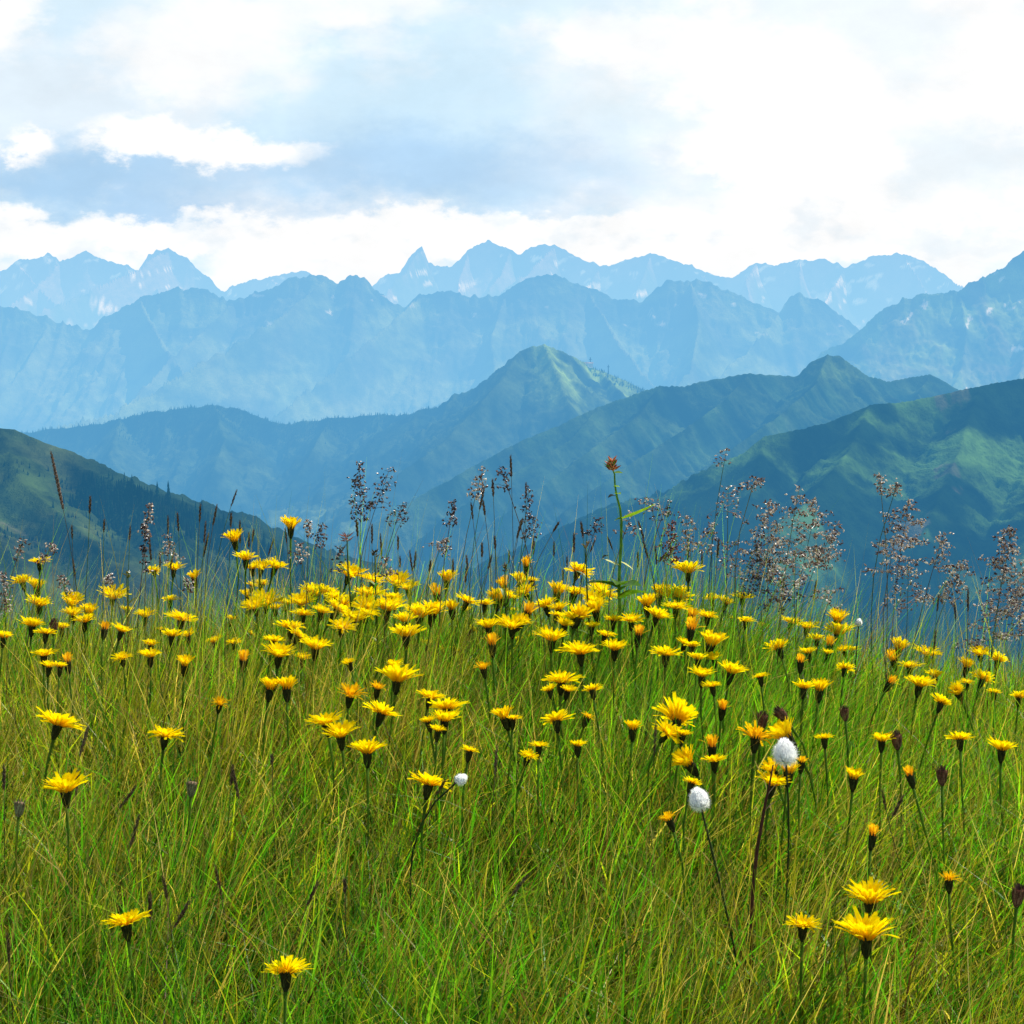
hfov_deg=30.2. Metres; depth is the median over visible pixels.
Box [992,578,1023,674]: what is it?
grass plume
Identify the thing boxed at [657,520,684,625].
grass plume
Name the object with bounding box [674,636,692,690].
yellow flower
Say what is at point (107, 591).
yellow flower
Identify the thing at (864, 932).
yellow flower
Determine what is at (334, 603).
yellow flower
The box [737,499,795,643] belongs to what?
grass plume
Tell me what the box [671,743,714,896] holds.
yellow flower
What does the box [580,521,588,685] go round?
grass spike
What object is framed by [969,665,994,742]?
yellow flower
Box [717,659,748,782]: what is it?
yellow flower
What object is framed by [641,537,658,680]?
grass spike
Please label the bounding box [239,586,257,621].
yellow flower
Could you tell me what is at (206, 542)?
grass spike
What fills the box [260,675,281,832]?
yellow flower
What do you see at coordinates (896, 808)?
grass spike
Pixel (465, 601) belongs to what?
yellow flower
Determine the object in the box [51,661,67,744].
yellow flower
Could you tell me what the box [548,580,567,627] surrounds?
yellow flower
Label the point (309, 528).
grass plume
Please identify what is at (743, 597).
yellow flower
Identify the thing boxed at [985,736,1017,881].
yellow flower
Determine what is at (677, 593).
yellow flower
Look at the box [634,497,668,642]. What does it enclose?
grass plume
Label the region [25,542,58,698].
grass plume
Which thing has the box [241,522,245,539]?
spruce tree
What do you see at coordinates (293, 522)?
yellow flower
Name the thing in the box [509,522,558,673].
grass spike
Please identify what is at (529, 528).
grass plume
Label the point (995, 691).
yellow flower
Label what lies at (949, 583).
grass plume
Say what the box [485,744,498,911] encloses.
grass spike
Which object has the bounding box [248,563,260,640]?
yellow flower
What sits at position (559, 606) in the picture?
yellow flower
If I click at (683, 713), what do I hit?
yellow flower
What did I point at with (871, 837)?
yellow flower
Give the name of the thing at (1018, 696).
yellow flower
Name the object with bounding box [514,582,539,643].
yellow flower
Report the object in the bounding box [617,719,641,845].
yellow flower
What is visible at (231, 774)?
grass spike
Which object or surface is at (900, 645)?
yellow flower
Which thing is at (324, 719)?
yellow flower
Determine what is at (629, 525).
grass plume
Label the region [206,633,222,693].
yellow flower
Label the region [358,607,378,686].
yellow flower
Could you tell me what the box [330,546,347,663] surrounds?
grass plume
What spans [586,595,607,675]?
yellow flower
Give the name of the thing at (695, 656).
yellow flower
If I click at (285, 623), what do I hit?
yellow flower
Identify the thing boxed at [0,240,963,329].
distant mountains
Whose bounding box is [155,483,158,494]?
spruce tree
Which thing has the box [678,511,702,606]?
grass plume
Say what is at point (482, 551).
grass spike
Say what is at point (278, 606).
yellow flower
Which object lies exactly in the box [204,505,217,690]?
grass spike
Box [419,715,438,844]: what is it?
yellow flower
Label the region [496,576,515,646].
yellow flower
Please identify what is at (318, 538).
grass plume
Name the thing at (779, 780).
yellow flower
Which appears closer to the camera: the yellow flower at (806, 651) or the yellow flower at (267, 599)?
the yellow flower at (806, 651)
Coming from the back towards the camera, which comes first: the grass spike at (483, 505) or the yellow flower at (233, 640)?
the grass spike at (483, 505)
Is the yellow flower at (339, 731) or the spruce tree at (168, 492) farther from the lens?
the spruce tree at (168, 492)
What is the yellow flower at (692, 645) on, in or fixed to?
on the ground
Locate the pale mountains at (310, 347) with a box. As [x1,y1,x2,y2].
[0,274,858,432]
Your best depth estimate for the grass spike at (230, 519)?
2.93 m
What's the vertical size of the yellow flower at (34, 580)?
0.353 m
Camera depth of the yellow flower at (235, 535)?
3.41 m
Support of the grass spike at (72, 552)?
on the ground
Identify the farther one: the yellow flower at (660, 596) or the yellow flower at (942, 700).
the yellow flower at (660, 596)
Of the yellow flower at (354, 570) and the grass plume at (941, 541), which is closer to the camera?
the grass plume at (941, 541)
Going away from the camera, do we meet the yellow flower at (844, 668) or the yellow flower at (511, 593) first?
the yellow flower at (844, 668)
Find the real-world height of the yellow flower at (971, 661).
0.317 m
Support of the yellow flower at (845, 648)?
on the ground
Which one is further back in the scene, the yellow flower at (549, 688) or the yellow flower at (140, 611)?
the yellow flower at (140, 611)
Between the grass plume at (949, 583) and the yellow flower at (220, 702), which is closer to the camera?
the yellow flower at (220, 702)
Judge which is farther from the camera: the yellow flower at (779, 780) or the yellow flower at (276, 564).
the yellow flower at (276, 564)
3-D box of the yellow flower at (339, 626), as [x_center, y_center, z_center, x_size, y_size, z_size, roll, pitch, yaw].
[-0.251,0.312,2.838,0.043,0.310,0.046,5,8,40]
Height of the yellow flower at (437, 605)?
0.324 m
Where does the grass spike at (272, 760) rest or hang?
on the ground
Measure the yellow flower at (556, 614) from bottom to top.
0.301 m
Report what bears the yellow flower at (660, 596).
on the ground
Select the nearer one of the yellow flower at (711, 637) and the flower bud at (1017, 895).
the flower bud at (1017, 895)
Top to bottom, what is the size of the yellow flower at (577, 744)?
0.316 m
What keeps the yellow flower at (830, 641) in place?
on the ground
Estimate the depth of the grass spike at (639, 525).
3.07 m
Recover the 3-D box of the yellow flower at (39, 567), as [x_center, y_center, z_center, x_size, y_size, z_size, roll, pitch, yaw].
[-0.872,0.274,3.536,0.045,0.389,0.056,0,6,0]
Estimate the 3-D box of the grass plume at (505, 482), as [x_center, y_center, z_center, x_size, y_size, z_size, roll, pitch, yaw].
[0.010,0.193,2.889,0.082,0.528,0.034,-2,6,-16]
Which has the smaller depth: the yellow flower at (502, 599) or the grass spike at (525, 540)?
the yellow flower at (502, 599)
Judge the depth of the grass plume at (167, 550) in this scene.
3.29 m
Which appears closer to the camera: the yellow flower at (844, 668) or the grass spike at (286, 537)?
the yellow flower at (844, 668)
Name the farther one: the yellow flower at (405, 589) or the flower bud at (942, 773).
the yellow flower at (405, 589)
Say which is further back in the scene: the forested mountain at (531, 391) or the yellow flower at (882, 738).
the forested mountain at (531, 391)
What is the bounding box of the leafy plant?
[585,455,654,722]
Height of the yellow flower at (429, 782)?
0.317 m
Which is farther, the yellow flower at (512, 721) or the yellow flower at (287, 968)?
the yellow flower at (512, 721)
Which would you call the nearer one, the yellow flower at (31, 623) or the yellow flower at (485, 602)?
the yellow flower at (31, 623)
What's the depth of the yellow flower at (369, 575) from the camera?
3.29 m
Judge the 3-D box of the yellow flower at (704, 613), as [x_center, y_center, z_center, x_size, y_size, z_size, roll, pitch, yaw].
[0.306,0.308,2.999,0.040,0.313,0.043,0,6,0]
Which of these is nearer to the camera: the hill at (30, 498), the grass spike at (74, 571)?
the grass spike at (74, 571)
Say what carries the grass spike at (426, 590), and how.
on the ground
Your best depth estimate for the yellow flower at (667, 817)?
2.01 m
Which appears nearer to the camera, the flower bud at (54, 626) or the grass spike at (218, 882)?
the grass spike at (218, 882)
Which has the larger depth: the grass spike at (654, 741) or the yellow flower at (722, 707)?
the yellow flower at (722, 707)
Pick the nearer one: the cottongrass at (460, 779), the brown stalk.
the brown stalk
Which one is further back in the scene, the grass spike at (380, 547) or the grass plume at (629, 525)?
the grass spike at (380, 547)
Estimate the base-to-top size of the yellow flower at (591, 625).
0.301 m
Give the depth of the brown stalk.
1.91 m
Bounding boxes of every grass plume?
[0,538,30,612]
[0,571,12,688]
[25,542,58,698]
[56,575,76,658]
[103,573,127,678]
[136,503,154,655]
[138,522,153,673]
[159,533,187,649]
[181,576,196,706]
[288,540,320,666]
[303,519,313,633]
[312,522,327,664]
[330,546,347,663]
[347,461,372,584]
[351,467,396,638]
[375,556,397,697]
[380,502,409,648]
[422,536,452,646]
[438,499,457,688]
[457,466,487,668]
[491,466,546,700]
[515,486,535,642]
[515,515,541,668]
[574,517,604,691]
[608,510,640,685]
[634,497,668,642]
[640,499,674,623]
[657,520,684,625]
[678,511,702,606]
[699,522,729,625]
[707,448,731,631]
[707,485,748,642]
[715,541,750,656]
[733,539,777,704]
[735,475,764,725]
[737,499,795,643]
[758,497,842,677]
[758,578,803,626]
[765,550,817,672]
[776,484,807,687]
[795,586,843,678]
[797,521,845,642]
[861,534,913,727]
[871,478,901,716]
[872,499,929,671]
[873,473,887,714]
[880,557,934,707]
[901,531,955,727]
[927,559,975,692]
[951,600,1017,730]
[968,556,1023,729]
[978,525,1023,768]
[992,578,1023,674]
[1008,567,1023,594]
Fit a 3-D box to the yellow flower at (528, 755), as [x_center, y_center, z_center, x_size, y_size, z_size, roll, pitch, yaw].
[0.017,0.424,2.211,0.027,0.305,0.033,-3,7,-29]
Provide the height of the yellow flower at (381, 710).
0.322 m
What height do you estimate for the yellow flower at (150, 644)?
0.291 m
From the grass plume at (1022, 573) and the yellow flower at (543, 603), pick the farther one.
the yellow flower at (543, 603)
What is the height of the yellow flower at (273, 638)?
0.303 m
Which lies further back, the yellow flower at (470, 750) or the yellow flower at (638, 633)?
the yellow flower at (638, 633)
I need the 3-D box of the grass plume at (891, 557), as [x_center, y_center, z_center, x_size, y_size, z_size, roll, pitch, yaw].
[0.583,0.292,2.979,0.083,0.519,0.061,0,6,0]
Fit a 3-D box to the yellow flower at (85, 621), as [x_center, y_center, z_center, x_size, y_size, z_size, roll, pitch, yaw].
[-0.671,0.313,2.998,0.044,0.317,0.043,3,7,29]
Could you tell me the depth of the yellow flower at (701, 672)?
2.50 m
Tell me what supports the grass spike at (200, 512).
on the ground
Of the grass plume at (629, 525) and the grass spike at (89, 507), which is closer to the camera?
the grass plume at (629, 525)
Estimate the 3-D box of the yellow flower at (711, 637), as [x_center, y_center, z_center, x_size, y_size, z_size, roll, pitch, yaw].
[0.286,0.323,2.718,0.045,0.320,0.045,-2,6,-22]
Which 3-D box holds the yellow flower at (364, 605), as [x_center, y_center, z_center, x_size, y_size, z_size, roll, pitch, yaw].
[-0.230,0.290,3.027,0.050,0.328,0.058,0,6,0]
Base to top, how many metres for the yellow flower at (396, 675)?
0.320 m
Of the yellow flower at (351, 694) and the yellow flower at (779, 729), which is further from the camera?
the yellow flower at (351, 694)
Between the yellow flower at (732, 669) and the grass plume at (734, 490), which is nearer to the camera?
the yellow flower at (732, 669)
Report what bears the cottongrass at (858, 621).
on the ground
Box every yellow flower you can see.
[0,631,12,678]
[7,573,34,649]
[17,616,45,711]
[24,577,45,644]
[24,594,52,657]
[29,556,51,642]
[30,648,57,768]
[33,627,57,726]
[33,706,84,864]
[40,660,57,762]
[41,768,92,943]
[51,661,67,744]
[58,622,69,660]
[60,606,85,683]
[60,651,76,753]
[61,588,84,676]
[70,612,95,684]
[80,602,98,668]
[97,583,130,642]
[99,620,110,705]
[100,908,150,1023]
[111,622,132,704]
[111,651,132,749]
[133,606,157,687]
[138,647,161,752]
[142,638,160,739]
[147,724,184,867]
[148,564,160,622]
[161,628,184,712]
[162,594,180,629]
[163,560,186,626]
[164,609,198,699]
[176,654,194,752]
[181,627,195,654]
[187,569,200,646]
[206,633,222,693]
[206,695,230,810]
[223,527,242,644]
[226,637,243,679]
[227,615,236,634]
[232,550,257,667]
[235,649,250,752]
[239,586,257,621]
[239,595,266,662]
[245,581,257,626]
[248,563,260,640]
[251,557,271,584]
[252,579,271,622]
[254,587,282,676]
[255,634,284,723]
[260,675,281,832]
[261,640,295,766]
[263,556,288,633]
[264,954,314,1023]
[270,603,283,669]
[272,619,305,673]
[276,597,293,631]
[276,674,297,792]
[280,514,301,605]
[283,624,309,724]
[286,588,316,648]
[289,607,315,687]
[295,651,311,733]
[299,634,333,754]
[301,581,325,621]
[304,710,342,832]
[311,603,333,675]
[315,583,342,651]
[317,595,352,687]
[320,717,362,890]
[324,592,346,659]
[326,616,356,704]
[328,594,354,671]
[333,561,369,652]
[338,682,372,820]
[340,608,372,700]
[340,657,357,787]
[347,736,387,889]
[350,593,381,686]
[351,584,388,648]
[353,583,380,636]
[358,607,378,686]
[359,572,387,633]
[362,700,401,855]
[368,679,385,799]
[374,664,422,779]
[377,594,406,682]
[379,568,412,648]
[382,592,396,662]
[384,592,403,679]
[387,658,404,774]
[389,623,426,738]
[390,611,418,703]
[397,579,420,638]
[401,602,436,693]
[408,770,451,920]
[416,688,444,831]
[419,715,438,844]
[420,599,447,713]
[427,697,469,846]
[429,582,445,654]
[430,724,445,839]
[431,708,459,828]
[438,569,455,637]
[442,598,458,687]
[454,591,479,681]
[459,744,479,893]
[473,661,492,767]
[475,617,501,698]
[476,598,494,683]
[482,632,500,735]
[485,586,507,672]
[487,591,514,659]
[490,705,517,894]
[495,613,527,733]
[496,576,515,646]
[496,612,533,679]
[497,714,522,860]
[504,591,518,647]
[510,571,532,630]
[511,748,538,888]
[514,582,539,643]
[518,555,532,624]
[518,601,538,691]
[524,577,539,602]
[528,740,549,888]
[532,624,568,774]
[534,595,556,682]
[540,682,567,813]
[541,669,584,782]
[541,709,575,860]
[546,600,569,669]
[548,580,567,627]
[549,611,560,630]
[552,615,574,738]
[553,684,577,808]
[554,711,593,855]
[555,640,599,747]
[559,610,589,707]
[563,586,585,656]
[564,562,594,617]
[568,600,595,726]
[569,738,599,928]
[579,588,607,692]
[582,683,606,813]
[584,619,606,728]
[585,583,617,598]
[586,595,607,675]
[587,629,616,757]
[599,638,629,751]
[603,614,624,697]
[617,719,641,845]
[618,612,645,712]
[631,624,648,717]
[635,592,657,686]
[638,605,673,715]
[646,717,683,870]
[648,645,682,748]
[652,583,670,608]
[652,691,698,848]
[659,811,685,999]
[660,599,691,676]
[661,585,694,631]
[668,583,690,644]
[669,558,704,600]
[670,728,692,870]
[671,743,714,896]
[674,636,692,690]
[682,776,702,918]
[684,607,699,690]
[684,616,705,729]
[684,641,700,706]
[687,652,707,738]
[687,664,716,809]
[689,753,726,898]
[696,629,728,728]
[697,609,718,667]
[701,680,720,816]
[701,733,718,872]
[705,651,721,704]
[715,594,735,629]
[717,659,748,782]
[717,699,728,836]
[729,590,755,659]
[736,720,770,861]
[739,616,757,700]
[752,672,770,773]
[755,768,790,923]
[759,756,790,920]
[762,717,816,881]
[763,638,792,725]
[776,761,800,903]
[781,615,802,658]
[782,911,822,1023]
[792,678,814,795]
[795,652,807,755]
[796,756,809,899]
[797,620,819,659]
[797,646,816,710]
[803,677,833,791]
[807,633,824,727]
[815,732,834,887]
[819,648,835,705]
[821,621,854,684]
[824,634,837,721]
[825,607,849,675]
[832,904,898,1023]
[836,642,856,706]
[836,660,854,780]
[838,766,864,947]
[841,875,900,1012]
[847,646,859,673]
[861,822,887,995]
[864,674,897,772]
[872,731,896,875]
[885,649,906,725]
[890,636,911,712]
[896,660,925,724]
[903,764,944,932]
[904,674,937,764]
[910,692,951,824]
[913,643,942,672]
[925,668,943,752]
[938,870,962,1016]
[944,730,975,900]
[947,680,985,793]
[959,678,973,772]
[960,657,974,729]
[968,645,990,700]
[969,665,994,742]
[984,688,1000,766]
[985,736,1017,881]
[986,649,1009,751]
[1009,690,1023,785]
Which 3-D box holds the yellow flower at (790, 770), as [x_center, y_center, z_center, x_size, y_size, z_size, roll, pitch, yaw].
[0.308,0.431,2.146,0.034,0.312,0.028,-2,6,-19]
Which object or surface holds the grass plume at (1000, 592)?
on the ground
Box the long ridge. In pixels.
[325,354,958,584]
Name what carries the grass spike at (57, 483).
on the ground
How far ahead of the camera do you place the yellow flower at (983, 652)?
3.44 m
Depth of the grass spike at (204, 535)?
3.07 m
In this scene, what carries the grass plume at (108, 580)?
on the ground
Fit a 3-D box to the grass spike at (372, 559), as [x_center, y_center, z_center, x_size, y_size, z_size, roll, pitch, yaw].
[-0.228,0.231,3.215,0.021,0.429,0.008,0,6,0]
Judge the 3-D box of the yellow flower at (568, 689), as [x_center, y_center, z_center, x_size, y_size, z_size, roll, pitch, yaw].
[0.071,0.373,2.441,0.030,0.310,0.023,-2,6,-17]
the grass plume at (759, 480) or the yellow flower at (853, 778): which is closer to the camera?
the yellow flower at (853, 778)
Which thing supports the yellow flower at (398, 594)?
on the ground
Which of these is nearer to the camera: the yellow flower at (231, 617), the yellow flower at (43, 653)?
the yellow flower at (43, 653)
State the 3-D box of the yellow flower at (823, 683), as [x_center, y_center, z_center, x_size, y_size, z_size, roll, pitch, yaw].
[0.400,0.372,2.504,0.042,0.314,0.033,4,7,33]
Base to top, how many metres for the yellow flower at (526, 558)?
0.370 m
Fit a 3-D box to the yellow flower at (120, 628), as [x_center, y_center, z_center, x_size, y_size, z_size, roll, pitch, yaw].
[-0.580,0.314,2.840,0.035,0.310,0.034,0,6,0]
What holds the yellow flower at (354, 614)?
on the ground
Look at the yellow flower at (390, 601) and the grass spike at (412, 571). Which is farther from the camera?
the grass spike at (412, 571)
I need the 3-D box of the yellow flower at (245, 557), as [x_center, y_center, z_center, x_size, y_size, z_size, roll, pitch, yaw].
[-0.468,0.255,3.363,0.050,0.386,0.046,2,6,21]
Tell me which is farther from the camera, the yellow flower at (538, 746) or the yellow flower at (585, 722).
the yellow flower at (585, 722)
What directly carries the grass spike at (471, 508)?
on the ground
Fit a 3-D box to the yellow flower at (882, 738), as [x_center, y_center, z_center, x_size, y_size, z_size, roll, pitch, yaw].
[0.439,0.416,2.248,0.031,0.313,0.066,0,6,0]
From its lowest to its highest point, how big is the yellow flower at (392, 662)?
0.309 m
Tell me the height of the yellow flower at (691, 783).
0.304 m
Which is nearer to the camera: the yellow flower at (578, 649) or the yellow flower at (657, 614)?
the yellow flower at (578, 649)
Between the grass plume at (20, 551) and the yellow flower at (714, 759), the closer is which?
the yellow flower at (714, 759)
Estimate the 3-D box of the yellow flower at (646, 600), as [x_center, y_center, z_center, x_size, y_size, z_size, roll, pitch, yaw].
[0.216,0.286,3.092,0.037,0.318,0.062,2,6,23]
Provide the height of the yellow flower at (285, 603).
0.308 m
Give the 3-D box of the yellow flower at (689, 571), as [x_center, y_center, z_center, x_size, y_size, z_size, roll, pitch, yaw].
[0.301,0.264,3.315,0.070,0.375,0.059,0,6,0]
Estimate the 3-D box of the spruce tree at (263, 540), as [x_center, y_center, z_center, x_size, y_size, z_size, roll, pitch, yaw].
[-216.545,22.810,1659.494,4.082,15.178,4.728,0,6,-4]
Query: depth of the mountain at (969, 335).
9224.02 m
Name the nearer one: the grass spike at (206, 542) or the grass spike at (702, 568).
the grass spike at (206, 542)
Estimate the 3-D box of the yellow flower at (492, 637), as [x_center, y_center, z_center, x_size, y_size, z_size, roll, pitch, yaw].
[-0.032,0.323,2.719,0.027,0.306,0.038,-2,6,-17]
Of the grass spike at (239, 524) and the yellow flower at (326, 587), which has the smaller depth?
the yellow flower at (326, 587)
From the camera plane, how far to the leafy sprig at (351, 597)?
3.03 m
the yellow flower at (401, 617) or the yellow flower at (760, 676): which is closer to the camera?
the yellow flower at (760, 676)
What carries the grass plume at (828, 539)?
on the ground
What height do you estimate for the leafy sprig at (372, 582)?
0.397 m
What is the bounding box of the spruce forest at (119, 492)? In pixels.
[0,460,333,615]
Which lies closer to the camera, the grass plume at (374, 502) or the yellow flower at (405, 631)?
the yellow flower at (405, 631)
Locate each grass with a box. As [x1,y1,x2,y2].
[0,449,1023,851]
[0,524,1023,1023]
[0,554,1023,1023]
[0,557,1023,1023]
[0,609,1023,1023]
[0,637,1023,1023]
[0,661,1022,1020]
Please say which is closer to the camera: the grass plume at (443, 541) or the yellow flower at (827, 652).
the yellow flower at (827, 652)
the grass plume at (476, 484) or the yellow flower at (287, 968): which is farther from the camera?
the grass plume at (476, 484)
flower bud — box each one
[14,798,26,948]
[49,618,61,712]
[185,778,197,898]
[741,710,769,868]
[772,705,813,843]
[839,705,848,862]
[891,729,901,893]
[935,765,948,928]
[1011,883,1023,1021]
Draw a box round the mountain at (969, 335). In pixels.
[817,251,1023,389]
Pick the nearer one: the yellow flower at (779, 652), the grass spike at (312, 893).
the grass spike at (312, 893)
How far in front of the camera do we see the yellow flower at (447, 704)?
2.34 m
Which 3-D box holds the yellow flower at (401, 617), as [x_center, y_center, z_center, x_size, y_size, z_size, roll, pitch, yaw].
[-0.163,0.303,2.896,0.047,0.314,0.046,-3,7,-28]
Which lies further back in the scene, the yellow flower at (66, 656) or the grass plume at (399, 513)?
the grass plume at (399, 513)
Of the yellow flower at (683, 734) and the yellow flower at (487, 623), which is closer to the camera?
the yellow flower at (683, 734)
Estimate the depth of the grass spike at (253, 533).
3.25 m
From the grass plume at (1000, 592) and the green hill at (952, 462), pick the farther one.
the green hill at (952, 462)
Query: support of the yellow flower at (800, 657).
on the ground
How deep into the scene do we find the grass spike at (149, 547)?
3.03 m
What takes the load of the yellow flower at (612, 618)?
on the ground
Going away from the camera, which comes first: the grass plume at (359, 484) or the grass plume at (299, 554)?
the grass plume at (299, 554)
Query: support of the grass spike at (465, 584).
on the ground
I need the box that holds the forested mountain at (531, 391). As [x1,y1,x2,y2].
[23,344,644,547]
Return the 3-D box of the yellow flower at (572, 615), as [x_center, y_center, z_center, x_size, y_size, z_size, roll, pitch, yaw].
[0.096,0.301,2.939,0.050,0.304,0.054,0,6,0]
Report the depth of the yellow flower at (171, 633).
2.76 m
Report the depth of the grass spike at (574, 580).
3.03 m
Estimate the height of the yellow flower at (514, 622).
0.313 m
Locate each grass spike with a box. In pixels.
[2,765,7,926]
[5,932,13,1023]
[50,451,79,624]
[63,725,88,888]
[64,786,137,943]
[71,526,76,643]
[72,559,80,615]
[73,768,79,909]
[79,496,91,695]
[102,519,104,617]
[103,814,140,1010]
[128,524,131,671]
[138,899,191,1022]
[146,536,152,682]
[147,890,153,1023]
[155,551,160,644]
[161,550,174,622]
[161,876,174,1023]
[176,513,180,611]
[193,532,208,621]
[195,504,201,659]
[201,523,206,684]
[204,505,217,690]
[211,490,237,657]
[213,864,227,1017]
[224,513,232,712]
[224,764,234,898]
[232,770,259,925]
[238,519,242,616]
[248,531,249,658]
[249,529,254,649]
[252,539,274,642]
[270,752,275,892]
[277,879,319,1018]
[284,527,291,671]
[342,876,347,981]
[355,519,367,650]
[371,523,375,626]
[379,533,383,622]
[392,779,446,906]
[397,535,399,653]
[407,551,416,686]
[409,550,415,635]
[417,560,431,661]
[452,559,453,671]
[452,872,528,1020]
[460,567,466,635]
[465,555,474,689]
[469,486,484,685]
[470,502,486,657]
[474,554,491,680]
[477,542,483,673]
[482,500,491,664]
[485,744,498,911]
[491,478,496,661]
[493,536,498,690]
[497,522,520,667]
[504,518,523,677]
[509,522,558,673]
[510,453,513,611]
[521,482,526,644]
[531,541,535,683]
[553,541,554,625]
[573,533,578,680]
[575,538,596,603]
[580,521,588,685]
[608,537,628,626]
[638,522,660,680]
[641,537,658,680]
[646,723,656,899]
[654,545,669,672]
[701,552,702,621]
[708,540,719,661]
[853,794,903,935]
[880,790,928,987]
[921,629,936,714]
[932,593,939,705]
[954,600,957,723]
[961,587,969,728]
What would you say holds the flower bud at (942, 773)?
on the ground
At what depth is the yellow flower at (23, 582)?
3.71 m
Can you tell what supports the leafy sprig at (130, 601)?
on the ground
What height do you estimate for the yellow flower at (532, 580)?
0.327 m
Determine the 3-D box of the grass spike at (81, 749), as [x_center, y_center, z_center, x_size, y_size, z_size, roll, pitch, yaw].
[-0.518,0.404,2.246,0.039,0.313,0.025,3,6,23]
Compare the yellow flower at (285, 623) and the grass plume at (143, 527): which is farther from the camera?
the grass plume at (143, 527)
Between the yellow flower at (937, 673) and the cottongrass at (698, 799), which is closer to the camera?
the cottongrass at (698, 799)
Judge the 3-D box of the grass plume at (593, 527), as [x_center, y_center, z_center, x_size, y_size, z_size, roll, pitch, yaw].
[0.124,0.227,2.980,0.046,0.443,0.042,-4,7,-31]
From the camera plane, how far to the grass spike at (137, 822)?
2.00 m
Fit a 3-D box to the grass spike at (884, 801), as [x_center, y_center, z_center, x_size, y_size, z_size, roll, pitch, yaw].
[0.428,0.453,2.063,0.061,0.316,0.017,2,6,17]
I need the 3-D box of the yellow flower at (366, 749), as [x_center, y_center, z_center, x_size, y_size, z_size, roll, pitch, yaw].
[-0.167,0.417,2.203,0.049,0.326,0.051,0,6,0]
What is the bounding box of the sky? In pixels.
[0,0,1023,291]
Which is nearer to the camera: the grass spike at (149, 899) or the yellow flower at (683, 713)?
the grass spike at (149, 899)
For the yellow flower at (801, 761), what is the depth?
2.17 m
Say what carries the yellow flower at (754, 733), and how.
on the ground
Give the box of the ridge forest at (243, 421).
[21,367,643,459]
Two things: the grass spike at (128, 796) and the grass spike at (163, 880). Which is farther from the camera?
the grass spike at (128, 796)
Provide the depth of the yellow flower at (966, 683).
2.97 m
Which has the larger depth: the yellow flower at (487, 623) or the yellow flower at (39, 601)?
the yellow flower at (39, 601)
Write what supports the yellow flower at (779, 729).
on the ground
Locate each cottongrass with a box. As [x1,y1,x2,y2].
[409,773,466,953]
[687,787,745,1015]
[771,737,799,970]
[855,618,862,707]
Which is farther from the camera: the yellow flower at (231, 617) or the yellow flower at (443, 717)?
the yellow flower at (231, 617)
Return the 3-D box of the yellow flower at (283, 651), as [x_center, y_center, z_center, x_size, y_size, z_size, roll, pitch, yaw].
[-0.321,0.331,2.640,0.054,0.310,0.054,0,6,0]
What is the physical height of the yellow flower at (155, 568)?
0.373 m
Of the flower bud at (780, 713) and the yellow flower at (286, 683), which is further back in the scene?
the yellow flower at (286, 683)
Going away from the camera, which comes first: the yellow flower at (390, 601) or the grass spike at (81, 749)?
the grass spike at (81, 749)
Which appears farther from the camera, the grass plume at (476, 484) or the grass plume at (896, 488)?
the grass plume at (476, 484)
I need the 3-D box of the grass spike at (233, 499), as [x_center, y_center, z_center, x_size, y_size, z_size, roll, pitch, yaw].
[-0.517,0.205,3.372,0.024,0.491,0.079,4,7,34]
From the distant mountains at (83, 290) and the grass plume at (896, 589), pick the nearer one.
the grass plume at (896, 589)
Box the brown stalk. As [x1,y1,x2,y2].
[749,765,776,1012]
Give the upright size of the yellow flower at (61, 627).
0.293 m
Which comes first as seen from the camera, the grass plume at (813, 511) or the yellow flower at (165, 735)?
the yellow flower at (165, 735)
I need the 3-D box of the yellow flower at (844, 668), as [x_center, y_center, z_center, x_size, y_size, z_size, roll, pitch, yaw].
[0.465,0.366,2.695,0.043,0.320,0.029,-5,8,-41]
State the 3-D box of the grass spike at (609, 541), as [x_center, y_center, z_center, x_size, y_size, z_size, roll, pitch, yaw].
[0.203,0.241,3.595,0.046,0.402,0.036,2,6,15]
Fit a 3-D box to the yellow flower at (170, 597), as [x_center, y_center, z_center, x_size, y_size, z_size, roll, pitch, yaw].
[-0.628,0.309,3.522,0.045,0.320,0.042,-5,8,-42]
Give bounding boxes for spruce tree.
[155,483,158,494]
[166,482,169,501]
[201,505,204,518]
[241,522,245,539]
[262,531,265,544]
[275,542,280,556]
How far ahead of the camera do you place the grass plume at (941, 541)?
3.12 m
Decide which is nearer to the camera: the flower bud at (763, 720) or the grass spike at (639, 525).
the flower bud at (763, 720)
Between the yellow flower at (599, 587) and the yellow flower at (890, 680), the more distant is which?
the yellow flower at (599, 587)
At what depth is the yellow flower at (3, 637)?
2.76 m
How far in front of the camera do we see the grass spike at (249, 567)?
3.26 m
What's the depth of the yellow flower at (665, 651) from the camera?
2.62 m
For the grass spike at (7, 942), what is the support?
on the ground
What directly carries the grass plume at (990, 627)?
on the ground
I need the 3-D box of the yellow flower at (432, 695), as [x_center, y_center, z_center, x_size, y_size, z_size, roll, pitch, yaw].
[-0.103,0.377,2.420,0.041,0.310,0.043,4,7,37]
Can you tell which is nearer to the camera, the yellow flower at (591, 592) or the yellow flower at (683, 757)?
the yellow flower at (683, 757)
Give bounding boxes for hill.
[0,428,535,647]
[433,378,1023,702]
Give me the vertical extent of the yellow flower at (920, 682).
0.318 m
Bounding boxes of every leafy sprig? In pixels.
[122,570,138,689]
[337,531,360,672]
[365,549,387,681]
[501,562,516,684]
[577,540,593,683]
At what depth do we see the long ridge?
4042.49 m
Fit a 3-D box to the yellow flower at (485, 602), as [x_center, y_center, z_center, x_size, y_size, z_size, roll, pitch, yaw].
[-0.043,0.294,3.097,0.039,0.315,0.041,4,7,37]
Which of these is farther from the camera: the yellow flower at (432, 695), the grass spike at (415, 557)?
the grass spike at (415, 557)

